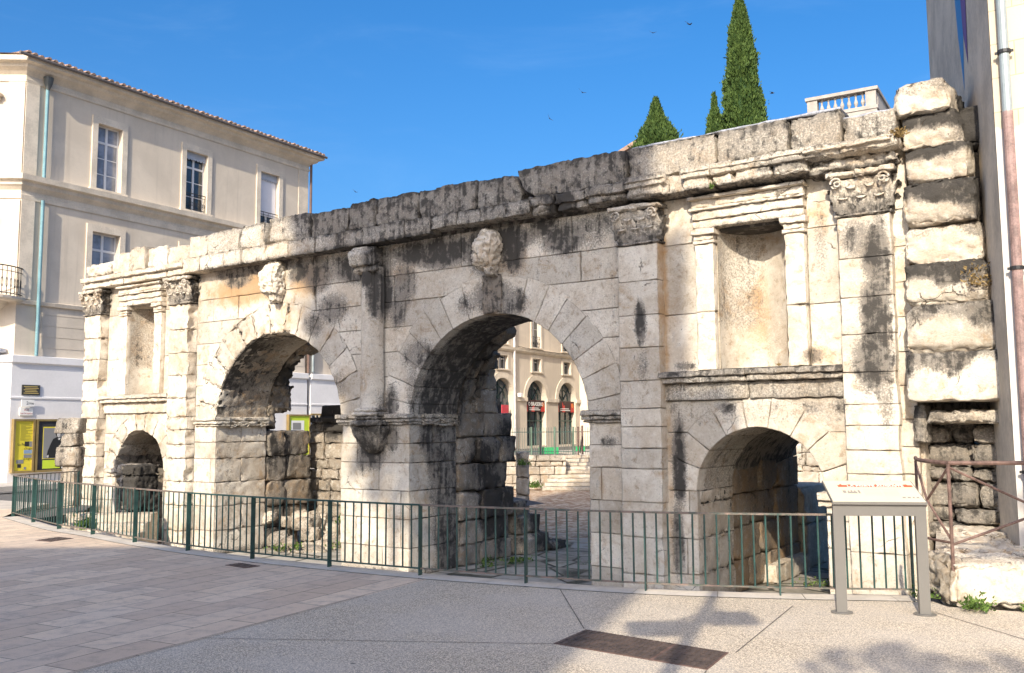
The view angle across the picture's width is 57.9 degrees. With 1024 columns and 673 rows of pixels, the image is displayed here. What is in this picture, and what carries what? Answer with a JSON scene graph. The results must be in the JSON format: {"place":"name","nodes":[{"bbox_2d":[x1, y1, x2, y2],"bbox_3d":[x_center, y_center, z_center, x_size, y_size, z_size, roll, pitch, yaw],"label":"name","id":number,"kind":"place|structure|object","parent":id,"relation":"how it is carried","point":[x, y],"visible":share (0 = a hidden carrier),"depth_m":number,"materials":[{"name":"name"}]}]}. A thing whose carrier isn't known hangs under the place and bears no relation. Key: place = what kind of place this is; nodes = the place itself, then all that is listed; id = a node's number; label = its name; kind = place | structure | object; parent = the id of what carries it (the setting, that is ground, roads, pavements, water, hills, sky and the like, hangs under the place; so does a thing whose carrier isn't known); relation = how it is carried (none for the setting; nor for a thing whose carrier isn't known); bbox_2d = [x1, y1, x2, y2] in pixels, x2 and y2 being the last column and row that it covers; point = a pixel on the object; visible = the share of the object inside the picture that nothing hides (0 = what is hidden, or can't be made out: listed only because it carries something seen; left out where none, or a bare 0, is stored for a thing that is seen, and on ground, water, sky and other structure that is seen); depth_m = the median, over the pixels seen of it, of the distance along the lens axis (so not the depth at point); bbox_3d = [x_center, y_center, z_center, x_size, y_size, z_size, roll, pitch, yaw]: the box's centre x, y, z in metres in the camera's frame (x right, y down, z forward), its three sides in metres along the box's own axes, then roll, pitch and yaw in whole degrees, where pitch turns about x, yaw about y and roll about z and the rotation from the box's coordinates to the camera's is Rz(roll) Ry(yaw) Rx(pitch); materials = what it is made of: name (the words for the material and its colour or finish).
{"place":"outdoors","nodes":[
{"label":"outdoors","id":0,"kind":"place"},
{"bbox_2d":[0,500,48,514],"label":"kerbed pavement","id":1,"kind":"structure","parent":0,"point":[5,504],"depth_m":21.62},
{"bbox_2d":[0,488,56,492],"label":"road","id":2,"kind":"structure","parent":0,"point":[26,491],"depth_m":28.12,"materials":[{"name":"grey asphalt"}]},
{"bbox_2d":[62,512,157,542],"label":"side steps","id":3,"kind":"structure","parent":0,"point":[141,524],"depth_m":20.65,"materials":[{"name":"stone"}]},
{"bbox_2d":[16,471,79,512],"bbox_3d":[-9.920,3.389,19.801,0.049,0.942,1.844,-2,-6,14],"label":"green railing","id":4,"kind":"object","parent":3,"relation":"on","point":[78,476],"visible":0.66,"depth_m":19.95,"materials":[{"name":"paint"}]},
{"bbox_2d":[73,511,98,529],"bbox_3d":[-8.918,3.850,19.366,0.509,0.364,1.069,2,-6,-24],"label":"weed plant","id":5,"kind":"object","parent":3,"relation":"on","point":[81,524],"visible":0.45,"depth_m":19.05,"materials":[{"name":"green plant"}]},
{"bbox_2d":[116,463,159,543],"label":"squat stone pillar","id":6,"kind":"structure","parent":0,"point":[140,475],"depth_m":22.40,"materials":[{"name":"stone"}]},
{"bbox_2d":[0,468,313,491],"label":"pavement","id":7,"kind":"structure","parent":0,"point":[5,487],"depth_m":29.00,"materials":[{"name":"beige stone"}]},
{"bbox_2d":[579,373,589,445],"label":"blank end wall","id":8,"kind":"structure","parent":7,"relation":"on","point":[583,403],"depth_m":64.39,"materials":[{"name":"white paint"}]},
{"bbox_2d":[0,509,425,672],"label":"plaza paving","id":9,"kind":"structure","parent":0,"point":[78,603],"depth_m":9.77,"materials":[{"name":"grey stone"}]},
{"bbox_2d":[35,537,73,541],"bbox_3d":[-7.343,3.265,14.857,0.389,0.033,0.536,-3,-6,21],"label":"manhole cover","id":10,"kind":"object","parent":9,"relation":"on","point":[54,539],"visible":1,"depth_m":14.80,"materials":[{"name":"metal"}]},
{"bbox_2d":[227,563,258,567],"bbox_3d":[-3.461,2.948,11.882,0.447,0.033,0.228,-5,-7,39],"label":"manhole cover","id":11,"kind":"object","parent":9,"relation":"on","point":[242,565],"visible":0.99,"depth_m":11.84,"materials":[{"name":"metal"}]},
{"bbox_2d":[0,0,929,526],"label":"sky","id":12,"kind":"structure","parent":0,"point":[399,97],"materials":[{"name":"blue"}]},
{"bbox_2d":[0,458,944,605],"bbox_3d":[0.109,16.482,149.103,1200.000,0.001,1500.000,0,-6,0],"label":"ground","id":13,"kind":"structure","parent":0,"point":[6,496],"depth_m":23.48,"materials":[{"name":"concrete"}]},
{"bbox_2d":[54,417,86,507],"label":"stacked stones","id":14,"kind":"object","parent":13,"relation":"on","point":[70,453],"visible":0.88,"depth_m":21.10,"materials":[{"name":"stone"}]},
{"bbox_2d":[0,50,327,482],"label":"corner house","id":15,"kind":"structure","parent":13,"relation":"on","point":[97,169],"depth_m":33.20,"materials":[{"name":"white paint"}]},
{"bbox_2d":[9,419,35,472],"bbox_3d":[-16.178,3.620,30.600,0.150,1.770,0.750,-4,-7,32],"label":"display case","id":16,"kind":"object","parent":15,"relation":"attached to","point":[22,448],"visible":1,"depth_m":30.55,"materials":[{"name":"gold metal"}]},
{"bbox_2d":[19,408,32,415],"bbox_3d":[-16.187,2.501,30.823,0.037,0.260,0.440,-4,-7,32],"label":"street name sign","id":17,"kind":"object","parent":15,"relation":"attached to","point":[26,411],"visible":1,"depth_m":30.81,"materials":[{"name":"white metal"}]},
{"bbox_2d":[21,400,34,406],"bbox_3d":[-16.125,2.218,30.811,0.027,0.220,0.440,-4,-7,32],"label":"district sign","id":18,"kind":"object","parent":15,"relation":"attached to","point":[27,402],"visible":1,"depth_m":30.79,"materials":[{"name":"white"}]},
{"bbox_2d":[21,385,39,394],"bbox_3d":[-16.122,1.795,31.002,0.039,0.340,0.620,-4,-7,32],"label":"stone plaque","id":19,"kind":"object","parent":15,"relation":"attached to","point":[30,389],"visible":1,"depth_m":30.98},
{"bbox_2d":[34,419,84,471],"bbox_3d":[-15.411,3.734,31.819,0.150,1.770,2.080,-4,-7,32],"label":"display case","id":20,"kind":"object","parent":15,"relation":"attached to","point":[47,440],"visible":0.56,"depth_m":31.23,"materials":[{"name":"black metal"}]},
{"bbox_2d":[84,223,125,290],"bbox_3d":[-14.955,-2.647,33.847,0.390,2.760,1.660,-4,-7,32],"label":"window","id":21,"kind":"structure","parent":15,"relation":"in","point":[100,248],"depth_m":33.90,"materials":[{"name":"white paint"}]},
{"bbox_2d":[88,114,128,196],"bbox_3d":[-14.973,-6.651,34.252,0.390,2.770,1.550,-4,-7,32],"label":"window","id":22,"kind":"structure","parent":15,"relation":"in","point":[104,144],"depth_m":34.35,"materials":[{"name":"white paint"}]},
{"bbox_2d":[178,241,189,245],"bbox_3d":[-12.856,-2.335,37.180,0.390,2.760,1.660,-4,-7,32],"label":"window","id":23,"kind":"structure","parent":15,"relation":"in","point":[180,243],"depth_m":36.70,"materials":[{"name":"white paint"}]},
{"bbox_2d":[179,142,212,216],"bbox_3d":[-12.886,-6.341,37.567,0.390,2.770,1.590,-4,-7,32],"label":"window","id":24,"kind":"structure","parent":15,"relation":"in","point":[192,164],"depth_m":37.66,"materials":[{"name":"white paint"}]},
{"bbox_2d":[255,164,282,223],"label":"window","id":25,"kind":"structure","parent":15,"relation":"in","point":[265,183],"depth_m":40.94,"materials":[{"name":"white paint"}]},
{"bbox_2d":[286,414,310,454],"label":"display case","id":26,"kind":"object","parent":15,"relation":"attached to","point":[298,422],"visible":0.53,"depth_m":41.20,"materials":[{"name":"gold metal"}]},
{"bbox_2d":[305,352,339,452],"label":"neighbour house","id":27,"kind":"structure","parent":13,"relation":"on","point":[322,389],"depth_m":42.73,"materials":[{"name":"white paint"}]},
{"bbox_2d":[3,516,917,601],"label":"border stones","id":28,"kind":"object","parent":13,"relation":"on","point":[611,589],"visible":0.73,"depth_m":10.65,"materials":[{"name":"grey stone"}]},
{"bbox_2d":[910,585,940,598],"bbox_3d":[4.070,2.520,9.155,0.243,0.122,0.284,0,-6,0],"label":"weed plant","id":29,"kind":"object","parent":28,"relation":"on","point":[932,595],"visible":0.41,"depth_m":9.10,"materials":[{"name":"green plant"}]},
{"bbox_2d":[11,475,915,601],"bbox_3d":[-3.493,2.737,13.463,17.153,0.960,1.680,-4,-7,34],"label":"green railing","id":30,"kind":"object","parent":13,"relation":"on","point":[93,515],"visible":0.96,"depth_m":11.12,"materials":[{"name":"metal"}]},
{"bbox_2d":[76,579,1023,672],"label":"plaza concrete","id":31,"kind":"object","parent":13,"relation":"on","point":[456,623],"visible":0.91,"depth_m":7.75,"materials":[{"name":"grey concrete"}]},
{"bbox_2d":[73,589,1022,672],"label":"pavement joints","id":32,"kind":"object","parent":31,"relation":"on","point":[491,642],"visible":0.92,"depth_m":7.74,"materials":[{"name":"grey concrete"}]},
{"bbox_2d":[555,629,728,669],"bbox_3d":[1.021,2.472,7.328,1.439,0.033,0.586,-5,-7,38],"label":"manhole cover","id":33,"kind":"object","parent":31,"relation":"on","point":[664,652],"visible":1,"depth_m":7.26,"materials":[{"name":"metal"}]},
{"bbox_2d":[822,481,936,616],"bbox_3d":[3.480,2.002,8.862,0.935,1.192,0.620,-1,-6,9],"label":"information lectern","id":34,"kind":"object","parent":31,"relation":"on","point":[876,498],"visible":1,"depth_m":8.68,"materials":[{"name":"grey paint"}]},
{"bbox_2d":[954,591,996,612],"bbox_3d":[4.360,2.460,8.644,0.324,0.202,0.380,4,-7,-40],"label":"weed plant","id":35,"kind":"object","parent":31,"relation":"on","point":[972,602],"visible":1,"depth_m":8.63,"materials":[{"name":"green plant"}]},
{"bbox_2d":[705,91,723,133],"bbox_3d":[8.622,-2.517,38.462,1.603,15.888,1.664,0,-6,0],"label":"cypress tree","id":36,"kind":"object","parent":13,"relation":"on","point":[713,121],"visible":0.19,"depth_m":38.87,"materials":[{"name":"green plant"}]},
{"bbox_2d":[758,85,767,119],"bbox_3d":[10.597,-2.685,38.751,1.164,16.253,1.055,0,-6,0],"label":"cypress tree","id":37,"kind":"object","parent":13,"relation":"on","point":[763,96],"visible":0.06,"depth_m":39.35,"materials":[{"name":"green plant"}]},
{"bbox_2d":[926,0,1023,546],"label":"house","id":38,"kind":"structure","parent":13,"relation":"on","point":[963,48],"depth_m":11.27,"materials":[{"name":"white paint"}]},
{"bbox_2d":[994,0,1023,473],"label":"downpipe","id":39,"kind":"object","parent":38,"relation":"attached to","point":[1016,267],"visible":1,"depth_m":10.79,"materials":[{"name":"metal"}]},
{"bbox_2d":[928,523,1023,611],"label":"stone ledge","id":40,"kind":"object","parent":13,"relation":"on","point":[991,564],"visible":0.89,"depth_m":9.02,"materials":[{"name":"stone"}]},
{"bbox_2d":[913,456,1023,573],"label":"rusty railing","id":41,"kind":"object","parent":40,"relation":"on","point":[947,471],"visible":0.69,"depth_m":9.03,"materials":[{"name":"metal"}]},
{"bbox_2d":[157,490,829,599],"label":"court floor","id":42,"kind":"structure","parent":0,"point":[566,499],"depth_m":19.92,"materials":[{"name":"grey stone"}]},
{"bbox_2d":[263,541,306,551],"bbox_3d":[-5.210,4.744,21.083,0.851,0.257,0.832,-3,-6,24],"label":"weed plant","id":43,"kind":"object","parent":42,"relation":"on","point":[283,547],"visible":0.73,"depth_m":20.92,"materials":[{"name":"green plant"}]},
{"bbox_2d":[263,342,317,547],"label":"ruined passage wall","id":44,"kind":"structure","parent":42,"relation":"on","point":[287,470],"depth_m":22.34,"materials":[{"name":"stone"}]},
{"bbox_2d":[262,509,340,553],"bbox_3d":[-4.469,4.741,22.166,2.374,1.178,2.905,-4,-7,34],"label":"rubble heap","id":45,"kind":"object","parent":42,"relation":"on","point":[318,538],"visible":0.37,"depth_m":21.79,"materials":[{"name":"stone"}]},
{"bbox_2d":[309,416,342,522],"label":"retaining wall","id":46,"kind":"structure","parent":42,"relation":"on","point":[325,443],"depth_m":23.26,"materials":[{"name":"stone"}]},
{"bbox_2d":[321,405,340,416],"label":"parapet wall","id":47,"kind":"structure","parent":46,"relation":"on","point":[330,410],"depth_m":23.48,"materials":[{"name":"stone"}]},
{"bbox_2d":[455,326,516,566],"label":"ruined passage wall","id":48,"kind":"structure","parent":42,"relation":"on","point":[485,444],"depth_m":19.35,"materials":[{"name":"stone"}]},
{"bbox_2d":[78,107,923,601],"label":"roman gate","id":49,"kind":"structure","parent":42,"relation":"on","point":[670,301],"depth_m":15.49,"materials":[{"name":"stone"}]},
{"bbox_2d":[886,126,909,137],"bbox_3d":[5.234,-2.795,12.509,0.293,0.205,0.285,-6,-8,44],"label":"weed plant","id":50,"kind":"object","parent":49,"relation":"attached to","point":[898,134],"visible":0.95,"depth_m":12.47,"materials":[{"name":"yellow plant"}]},
{"bbox_2d":[477,551,533,567],"bbox_3d":[-0.172,4.530,18.830,1.277,0.213,1.346,0,-6,0],"label":"weed plant","id":51,"kind":"object","parent":42,"relation":"on","point":[512,559],"visible":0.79,"depth_m":18.94,"materials":[{"name":"green plant"}]},
{"bbox_2d":[516,451,529,512],"bbox_3d":[0.345,4.731,29.782,0.441,2.051,1.059,0,-6,0],"label":"pier remnant","id":52,"kind":"object","parent":42,"relation":"on","point":[522,483],"visible":0.83,"depth_m":29.33,"materials":[{"name":"stone"}]},
{"bbox_2d":[517,459,531,465],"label":"weed plant","id":53,"kind":"object","parent":52,"relation":"on","point":[521,461],"visible":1,"depth_m":29.11,"materials":[{"name":"green plant"}]},
{"bbox_2d":[505,455,565,488],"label":"court back wall","id":54,"kind":"structure","parent":42,"relation":"on","point":[544,466],"depth_m":41.61,"materials":[{"name":"stone"}]},
{"bbox_2d":[511,425,589,454],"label":"railing","id":55,"kind":"object","parent":54,"relation":"on","point":[581,451],"visible":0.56,"depth_m":41.91,"materials":[{"name":"green metal"}]},
{"bbox_2d":[529,479,542,487],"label":"weed plant","id":56,"kind":"object","parent":42,"relation":"on","point":[534,485],"visible":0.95,"depth_m":40.33,"materials":[{"name":"green plant"}]},
{"bbox_2d":[507,500,565,553],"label":"fallen blocks","id":57,"kind":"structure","parent":42,"relation":"on","point":[551,543],"depth_m":20.66,"materials":[{"name":"stone"}]},
{"bbox_2d":[541,455,589,490],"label":"court steps","id":58,"kind":"structure","parent":42,"relation":"on","point":[576,477],"depth_m":41.57,"materials":[{"name":"stone"}]},
{"bbox_2d":[628,95,682,148],"bbox_3d":[6.220,-2.400,38.517,3.462,15.700,3.708,0,-6,0],"label":"cypress tree","id":59,"kind":"object","parent":42,"relation":"on","point":[657,127],"visible":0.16,"depth_m":38.53,"materials":[{"name":"green plant"}]},
{"bbox_2d":[731,447,828,591],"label":"passage wall","id":60,"kind":"structure","parent":42,"relation":"on","point":[771,486],"depth_m":16.89,"materials":[{"name":"stone"}]},
{"bbox_2d":[795,442,823,482],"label":"terrace wall","id":61,"kind":"structure","parent":42,"relation":"on","point":[809,469],"depth_m":33.72,"materials":[{"name":"stone"}]},
{"bbox_2d":[790,576,829,586],"bbox_3d":[5.475,4.240,15.800,1.349,0.140,1.522,0,-6,0],"label":"weed plant","id":62,"kind":"object","parent":42,"relation":"on","point":[814,583],"visible":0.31,"depth_m":16.12,"materials":[{"name":"green plant"}]},
{"bbox_2d":[893,77,999,550],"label":"ruined tower wall","id":63,"kind":"structure","parent":42,"relation":"on","point":[952,375],"depth_m":12.22,"materials":[{"name":"stone"}]},
{"bbox_2d":[960,258,991,286],"bbox_3d":[6.019,-0.846,11.864,0.602,0.428,0.297,0,-6,0],"label":"weed plant","id":64,"kind":"object","parent":63,"relation":"attached to","point":[972,275],"visible":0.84,"depth_m":11.80,"materials":[{"name":"beige plant"}]},
{"bbox_3d":[6.883,2.803,15.763,0.901,3.013,4.251,-4,-7,34],"label":"passage wall","id":65,"kind":"object","parent":42,"relation":"on","visible":0},
{"bbox_2d":[735,429,798,473],"bbox_3d":[5.317,1.822,16.149,2.800,1.450,2.930,-4,-7,34],"label":"passage vault","id":66,"kind":"object","parent":65,"relation":"on","point":[778,446],"visible":0.14,"depth_m":16.31,"materials":[{"name":"stone"}]},
{"bbox_2d":[538,447,557,453],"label":"green crate","id":67,"kind":"object","parent":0,"point":[548,448],"visible":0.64,"depth_m":47.06,"materials":[{"name":"plastic"}]},
{"bbox_2d":[514,446,588,457],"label":"street","id":68,"kind":"structure","parent":0,"point":[560,448],"depth_m":55.46,"materials":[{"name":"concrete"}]},
{"bbox_2d":[486,321,580,448],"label":"arcaded house","id":69,"kind":"structure","parent":68,"relation":"on","point":[535,361],"depth_m":60.11,"materials":[{"name":"beige paint"}]},
{"bbox_2d":[496,351,510,370],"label":"window","id":70,"kind":"structure","parent":69,"relation":"in","point":[502,353],"depth_m":56.58,"materials":[{"name":"white paint"}]},
{"bbox_2d":[501,405,508,412],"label":"shop banner","id":71,"kind":"object","parent":69,"relation":"attached to","point":[504,408],"visible":0.64,"depth_m":56.33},
{"bbox_2d":[527,400,544,411],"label":"shop banner","id":72,"kind":"object","parent":69,"relation":"attached to","point":[535,405],"visible":1,"depth_m":59.56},
{"bbox_2d":[530,355,543,373],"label":"window","id":73,"kind":"structure","parent":69,"relation":"in","point":[533,357],"depth_m":59.94,"materials":[{"name":"white paint"}]},
{"bbox_2d":[530,321,543,349],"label":"window","id":74,"kind":"structure","parent":69,"relation":"in","point":[534,337],"depth_m":60.15,"materials":[{"name":"white paint"}]},
{"bbox_2d":[561,344,567,352],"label":"window","id":75,"kind":"structure","parent":69,"relation":"in","point":[563,349],"depth_m":62.69,"materials":[{"name":"white paint"}]},
{"bbox_2d":[558,401,573,412],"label":"shop banner","id":76,"kind":"object","parent":69,"relation":"attached to","point":[564,406],"visible":1,"depth_m":62.94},
{"bbox_2d":[561,359,572,375],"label":"window","id":77,"kind":"structure","parent":69,"relation":"in","point":[562,360],"depth_m":63.32,"materials":[{"name":"white paint"}]},
{"bbox_2d":[539,432,540,454],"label":"bollard","id":78,"kind":"object","parent":68,"relation":"on","point":[540,441],"visible":0.66,"depth_m":46.66,"materials":[{"name":"metal"}]},
{"bbox_2d":[619,141,635,150],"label":"gabled house","id":79,"kind":"structure","parent":68,"relation":"on","point":[626,148],"depth_m":51.27,"materials":[{"name":"tile"}]},
{"bbox_2d":[559,449,589,454],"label":"pavement","id":80,"kind":"structure","parent":0,"point":[587,453],"depth_m":47.21,"materials":[{"name":"beige stone"}]},
{"bbox_2d":[805,85,890,116],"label":"roof terrace balustrade","id":81,"kind":"object","parent":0,"point":[875,100],"visible":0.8,"depth_m":48.30,"materials":[{"name":"grey stone"}]},
{"bbox_3d":[14.023,3.103,36.220,10.082,2.296,0.995,0,-6,0],"label":"upper terrace wall","id":82,"kind":"object","parent":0,"visible":0},
{"bbox_2d":[719,0,770,128],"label":"cypress tree","id":83,"kind":"object","parent":82,"relation":"on","point":[743,102],"visible":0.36,"depth_m":38.77,"materials":[{"name":"green plant"}]}
]}

